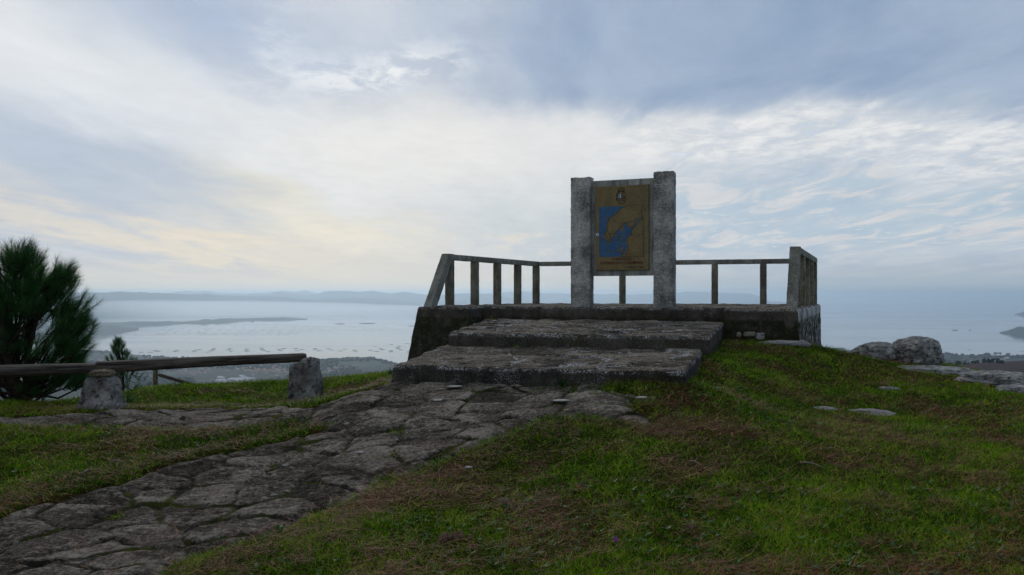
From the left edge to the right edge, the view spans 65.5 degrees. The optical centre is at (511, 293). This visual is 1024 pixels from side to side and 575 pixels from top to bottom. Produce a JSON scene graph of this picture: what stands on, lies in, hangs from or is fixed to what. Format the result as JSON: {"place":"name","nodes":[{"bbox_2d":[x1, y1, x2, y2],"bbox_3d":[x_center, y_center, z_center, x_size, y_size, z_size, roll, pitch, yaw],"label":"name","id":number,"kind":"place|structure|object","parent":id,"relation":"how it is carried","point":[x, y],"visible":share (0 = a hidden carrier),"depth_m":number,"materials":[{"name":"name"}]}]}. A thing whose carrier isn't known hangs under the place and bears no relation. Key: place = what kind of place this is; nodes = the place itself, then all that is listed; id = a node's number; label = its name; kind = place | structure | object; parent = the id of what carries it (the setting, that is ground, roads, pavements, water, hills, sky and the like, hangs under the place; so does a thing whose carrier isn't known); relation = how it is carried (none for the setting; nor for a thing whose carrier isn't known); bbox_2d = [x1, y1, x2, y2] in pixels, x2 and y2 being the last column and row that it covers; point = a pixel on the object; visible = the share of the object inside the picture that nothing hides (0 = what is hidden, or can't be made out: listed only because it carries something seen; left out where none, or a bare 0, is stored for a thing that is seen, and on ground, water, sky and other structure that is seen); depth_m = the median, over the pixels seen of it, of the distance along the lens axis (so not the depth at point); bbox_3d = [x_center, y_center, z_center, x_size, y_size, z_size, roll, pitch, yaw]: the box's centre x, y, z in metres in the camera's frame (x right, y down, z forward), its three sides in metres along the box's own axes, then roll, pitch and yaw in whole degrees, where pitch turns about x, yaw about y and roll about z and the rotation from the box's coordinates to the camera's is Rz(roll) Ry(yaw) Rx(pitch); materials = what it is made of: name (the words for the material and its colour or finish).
{"place":"outdoors","nodes":[
{"label":"outdoors","id":0,"kind":"place"},
{"bbox_2d":[20,323,138,335],"bbox_3d":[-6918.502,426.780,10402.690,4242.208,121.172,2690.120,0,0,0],"label":"island","id":1,"kind":"structure","parent":0,"point":[107,329],"depth_m":9728.68,"materials":[{"name":"grey"}]},
{"bbox_2d":[13,291,342,317],"bbox_3d":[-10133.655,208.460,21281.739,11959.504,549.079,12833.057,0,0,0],"label":"hills","id":2,"kind":"structure","parent":0,"point":[119,304],"depth_m":20044.44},
{"bbox_2d":[95,317,306,325],"bbox_3d":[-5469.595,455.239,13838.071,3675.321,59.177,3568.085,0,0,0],"label":"island","id":3,"kind":"structure","parent":0,"point":[185,322],"depth_m":13099.41,"materials":[{"name":"grey"}]},
{"bbox_2d":[0,381,654,574],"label":"stone path","id":4,"kind":"structure","parent":0,"point":[378,424],"depth_m":5.84,"materials":[{"name":"grey stone"}]},
{"bbox_2d":[167,556,191,567],"bbox_3d":[-1.784,1.430,4.249,0.155,0.067,0.146,0,0,-12],"label":"red grass tuft","id":5,"kind":"object","parent":4,"relation":"on","point":[177,561],"visible":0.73,"depth_m":4.28,"materials":[{"name":"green plant"}]},
{"bbox_2d":[553,399,568,401],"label":"path stone","id":6,"kind":"object","parent":4,"relation":"on","point":[560,400],"visible":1,"depth_m":6.98,"materials":[{"name":"grey stone"}]},
{"bbox_2d":[558,373,568,386],"bbox_3d":[0.480,0.812,7.520,0.167,0.123,0.191,0,0,44],"label":"leafy weed","id":7,"kind":"object","parent":4,"relation":"on","point":[561,384],"visible":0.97,"depth_m":7.50,"materials":[{"name":"green plant"}]},
{"bbox_2d":[274,308,417,313],"bbox_3d":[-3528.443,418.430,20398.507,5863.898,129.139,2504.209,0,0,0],"label":"shore","id":8,"kind":"structure","parent":0,"point":[396,311],"depth_m":19767.55,"materials":[{"name":"grey"}]},
{"bbox_2d":[246,291,542,303],"bbox_3d":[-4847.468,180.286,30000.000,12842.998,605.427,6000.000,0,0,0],"label":"hills","id":9,"kind":"structure","parent":0,"point":[421,298],"depth_m":28608.58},
{"bbox_2d":[314,298,487,309],"bbox_3d":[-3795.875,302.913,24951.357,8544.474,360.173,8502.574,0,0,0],"label":"hills","id":10,"kind":"structure","parent":0,"point":[357,303],"depth_m":22844.85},
{"bbox_2d":[93,291,767,303],"bbox_3d":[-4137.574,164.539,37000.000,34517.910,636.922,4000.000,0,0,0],"label":"hills","id":11,"kind":"structure","parent":0,"point":[687,297],"depth_m":35868.62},
{"bbox_2d":[0,338,1023,574],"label":"ground","id":12,"kind":"structure","parent":0,"point":[59,498],"depth_m":5.41,"materials":[{"name":"green plant"}]},
{"bbox_2d":[0,234,102,401],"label":"pine tree","id":13,"kind":"object","parent":12,"relation":"on","point":[33,286],"visible":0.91,"depth_m":9.22,"materials":[{"name":"green plant"}]},
{"bbox_2d":[76,368,127,409],"bbox_3d":[-4.218,1.030,8.197,0.444,0.535,0.398,0,0,0],"label":"support stone","id":14,"kind":"object","parent":12,"relation":"on","point":[102,388],"visible":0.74,"depth_m":8.08,"materials":[{"name":"grey stone"}]},
{"bbox_2d":[0,363,95,377],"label":"barrier log","id":15,"kind":"object","parent":14,"relation":"on","point":[16,370],"visible":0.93,"depth_m":7.78,"materials":[{"name":"brown wood"}]},
{"bbox_2d":[95,353,306,371],"bbox_3d":[-3.359,0.753,8.794,2.205,0.124,0.131,0,0,-33],"label":"barrier log","id":16,"kind":"object","parent":14,"relation":"on","point":[155,364],"visible":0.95,"depth_m":8.68,"materials":[{"name":"brown wood"}]},
{"bbox_2d":[104,335,151,391],"bbox_3d":[-6.431,1.287,13.275,1.070,1.274,1.068,0,0,-11],"label":"young pine","id":17,"kind":"object","parent":12,"relation":"on","point":[117,348],"visible":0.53,"depth_m":13.20,"materials":[{"name":"green plant"}]},
{"bbox_2d":[125,389,136,403],"bbox_3d":[-4.470,1.186,9.266,0.344,0.200,0.354,0,0,0],"label":"grass tuft","id":18,"kind":"object","parent":12,"relation":"on","point":[129,398],"visible":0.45,"depth_m":9.30,"materials":[{"name":"green plant"}]},
{"bbox_2d":[153,370,190,385],"bbox_3d":[-6.154,1.835,15.151,1.253,0.900,0.098,0,0,-16],"label":"wooden fence","id":19,"kind":"object","parent":12,"relation":"on","point":[155,376],"visible":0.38,"depth_m":14.99,"materials":[{"name":"brown wood"}]},
{"bbox_2d":[275,520,287,531],"bbox_3d":[-1.376,1.373,4.705,0.081,0.064,0.097,0,0,0],"label":"leafy weed","id":20,"kind":"object","parent":12,"relation":"on","point":[278,527],"visible":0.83,"depth_m":4.69,"materials":[{"name":"green plant"}]},
{"bbox_2d":[287,356,322,402],"bbox_3d":[-2.434,1.070,9.405,0.385,0.658,0.338,0,0,0],"label":"support stone","id":21,"kind":"object","parent":12,"relation":"on","point":[305,376],"visible":0.73,"depth_m":9.26,"materials":[{"name":"grey stone"}]},
{"bbox_2d":[438,530,472,542],"bbox_3d":[-0.317,1.365,4.489,0.198,0.059,0.114,0,0,0],"label":"earth mound","id":22,"kind":"object","parent":12,"relation":"on","point":[446,537],"visible":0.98,"depth_m":4.45,"materials":[{"name":"brown soil"}]},
{"bbox_2d":[499,497,507,504],"bbox_3d":[-0.052,1.295,4.979,0.050,0.050,0.064,22,-9,43],"label":"pine cone","id":23,"kind":"object","parent":12,"relation":"on","point":[502,500],"visible":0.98,"depth_m":4.96,"materials":[{"name":"brown wood"}]},
{"bbox_2d":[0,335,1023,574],"bbox_3d":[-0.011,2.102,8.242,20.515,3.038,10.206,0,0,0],"label":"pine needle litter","id":24,"kind":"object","parent":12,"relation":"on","point":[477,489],"visible":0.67,"depth_m":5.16,"materials":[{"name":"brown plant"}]},
{"bbox_2d":[392,303,821,386],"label":"viewing platform","id":25,"kind":"structure","parent":12,"relation":"on","point":[599,343],"depth_m":10.17,"materials":[{"name":"concrete"}]},
{"bbox_2d":[424,246,816,307],"bbox_3d":[2.404,-0.229,15.588,6.597,1.054,5.184,0,0,22],"label":"stone railing","id":26,"kind":"object","parent":25,"relation":"on","point":[802,280],"visible":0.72,"depth_m":15.91,"materials":[{"name":"stone"}]},
{"bbox_2d":[570,171,675,307],"bbox_3d":[1.922,-0.896,13.857,1.824,2.363,0.286,0,0,22],"label":"monument","id":27,"kind":"object","parent":25,"relation":"on","point":[625,227],"visible":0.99,"depth_m":13.74,"materials":[{"name":"stone"}]},
{"bbox_2d":[743,332,754,335],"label":"wall stone","id":28,"kind":"object","parent":12,"relation":"on","point":[748,333],"visible":1,"depth_m":11.97,"materials":[{"name":"beige stone"}]},
{"bbox_2d":[755,333,764,339],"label":"wall stone","id":29,"kind":"object","parent":12,"relation":"on","point":[759,336],"visible":1,"depth_m":11.86,"materials":[{"name":"grey stone"}]},
{"bbox_2d":[755,340,797,345],"bbox_3d":[3.904,0.722,11.602,0.794,0.101,0.355,0,0,0],"label":"rock","id":30,"kind":"object","parent":12,"relation":"on","point":[786,342],"visible":0.53,"depth_m":11.49,"materials":[{"name":"grey stone"}]},
{"bbox_2d":[798,340,810,346],"bbox_3d":[4.202,0.732,11.492,0.209,0.145,0.209,0,0,0],"label":"rock","id":31,"kind":"object","parent":12,"relation":"on","point":[802,343],"visible":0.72,"depth_m":11.42,"materials":[{"name":"grey stone"}]},
{"bbox_2d":[800,461,823,467],"bbox_3d":[2.016,1.141,5.353,0.152,0.038,0.040,0,0,21],"label":"twig","id":32,"kind":"object","parent":12,"relation":"on","point":[811,463],"visible":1,"depth_m":5.34,"materials":[{"name":"brown wood"}]},
{"bbox_2d":[815,406,836,409],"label":"rock","id":33,"kind":"object","parent":12,"relation":"on","point":[826,407],"visible":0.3,"depth_m":7.92,"materials":[{"name":"grey stone"}]},
{"bbox_2d":[848,408,895,415],"bbox_3d":[3.579,1.200,7.943,0.502,0.107,0.332,0,0,0],"label":"rock","id":34,"kind":"object","parent":12,"relation":"on","point":[879,411],"visible":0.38,"depth_m":7.88,"materials":[{"name":"grey stone"}]},
{"bbox_2d":[851,341,896,362],"bbox_3d":[5.707,0.949,12.401,0.757,0.418,0.745,0,0,0],"label":"boulder","id":35,"kind":"object","parent":12,"relation":"on","point":[874,349],"visible":0.53,"depth_m":12.15,"materials":[{"name":"grey stone"}]},
{"bbox_2d":[879,386,900,390],"bbox_3d":[4.308,1.107,9.102,0.257,0.105,0.205,0,0,0],"label":"rock","id":36,"kind":"object","parent":12,"relation":"on","point":[895,389],"visible":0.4,"depth_m":9.04,"materials":[{"name":"grey stone"}]},
{"bbox_2d":[891,336,945,365],"bbox_3d":[6.155,0.900,12.095,0.691,0.518,0.749,0,0,-25],"label":"boulder","id":37,"kind":"object","parent":12,"relation":"on","point":[921,350],"visible":0.8,"depth_m":11.79,"materials":[{"name":"grey stone"}]},
{"bbox_2d":[899,365,975,375],"bbox_3d":[5.715,1.100,10.892,1.314,0.244,0.693,0,0,0],"label":"rock ledge","id":38,"kind":"object","parent":12,"relation":"on","point":[942,369],"visible":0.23,"depth_m":10.72,"materials":[{"name":"grey stone"}]},
{"bbox_2d":[955,370,1023,385],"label":"rock ledge","id":39,"kind":"object","parent":12,"relation":"on","point":[997,377],"visible":0.59,"depth_m":9.85,"materials":[{"name":"grey stone"}]},
{"bbox_2d":[995,383,1023,393],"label":"rock ledge","id":40,"kind":"object","parent":12,"relation":"on","point":[1017,387],"visible":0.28,"depth_m":9.41,"materials":[{"name":"grey stone"}]},
{"bbox_2d":[0,348,1023,401],"bbox_3d":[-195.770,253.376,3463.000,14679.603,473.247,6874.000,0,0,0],"label":"coastal land","id":41,"kind":"structure","parent":0,"point":[1014,364],"depth_m":4576.81,"materials":[{"name":"grey"}]},
{"bbox_2d":[1,350,1023,391],"bbox_3d":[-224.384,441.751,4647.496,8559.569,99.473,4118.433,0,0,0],"label":"woodland","id":42,"kind":"object","parent":41,"relation":"on","point":[349,369],"visible":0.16,"depth_m":4919.50,"materials":[{"name":"green plant"}]},
{"bbox_2d":[950,358,1003,364],"bbox_3d":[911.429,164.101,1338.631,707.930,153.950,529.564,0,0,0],"label":"woodland","id":43,"kind":"object","parent":41,"relation":"on","point":[988,360],"visible":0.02,"depth_m":1245.38,"materials":[{"name":"green plant"}]},
{"bbox_2d":[0,0,1023,301],"label":"sky","id":44,"kind":"structure","parent":0,"point":[155,146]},
{"bbox_2d":[17,302,1023,363],"bbox_3d":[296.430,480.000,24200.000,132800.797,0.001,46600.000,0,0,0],"label":"sea","id":45,"kind":"structure","parent":0,"point":[948,326],"depth_m":10158.58,"materials":[{"name":"liquid"}]},
{"bbox_2d":[718,301,785,303],"bbox_3d":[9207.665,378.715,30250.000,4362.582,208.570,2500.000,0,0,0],"label":"hills","id":46,"kind":"structure","parent":0,"point":[768,302],"depth_m":29664.82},
{"bbox_2d":[1000,326,1023,335],"bbox_3d":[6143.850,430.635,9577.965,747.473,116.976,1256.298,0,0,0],"label":"island","id":47,"kind":"structure","parent":0,"point":[1018,330],"depth_m":9414.88,"materials":[{"name":"grey"}]}
]}

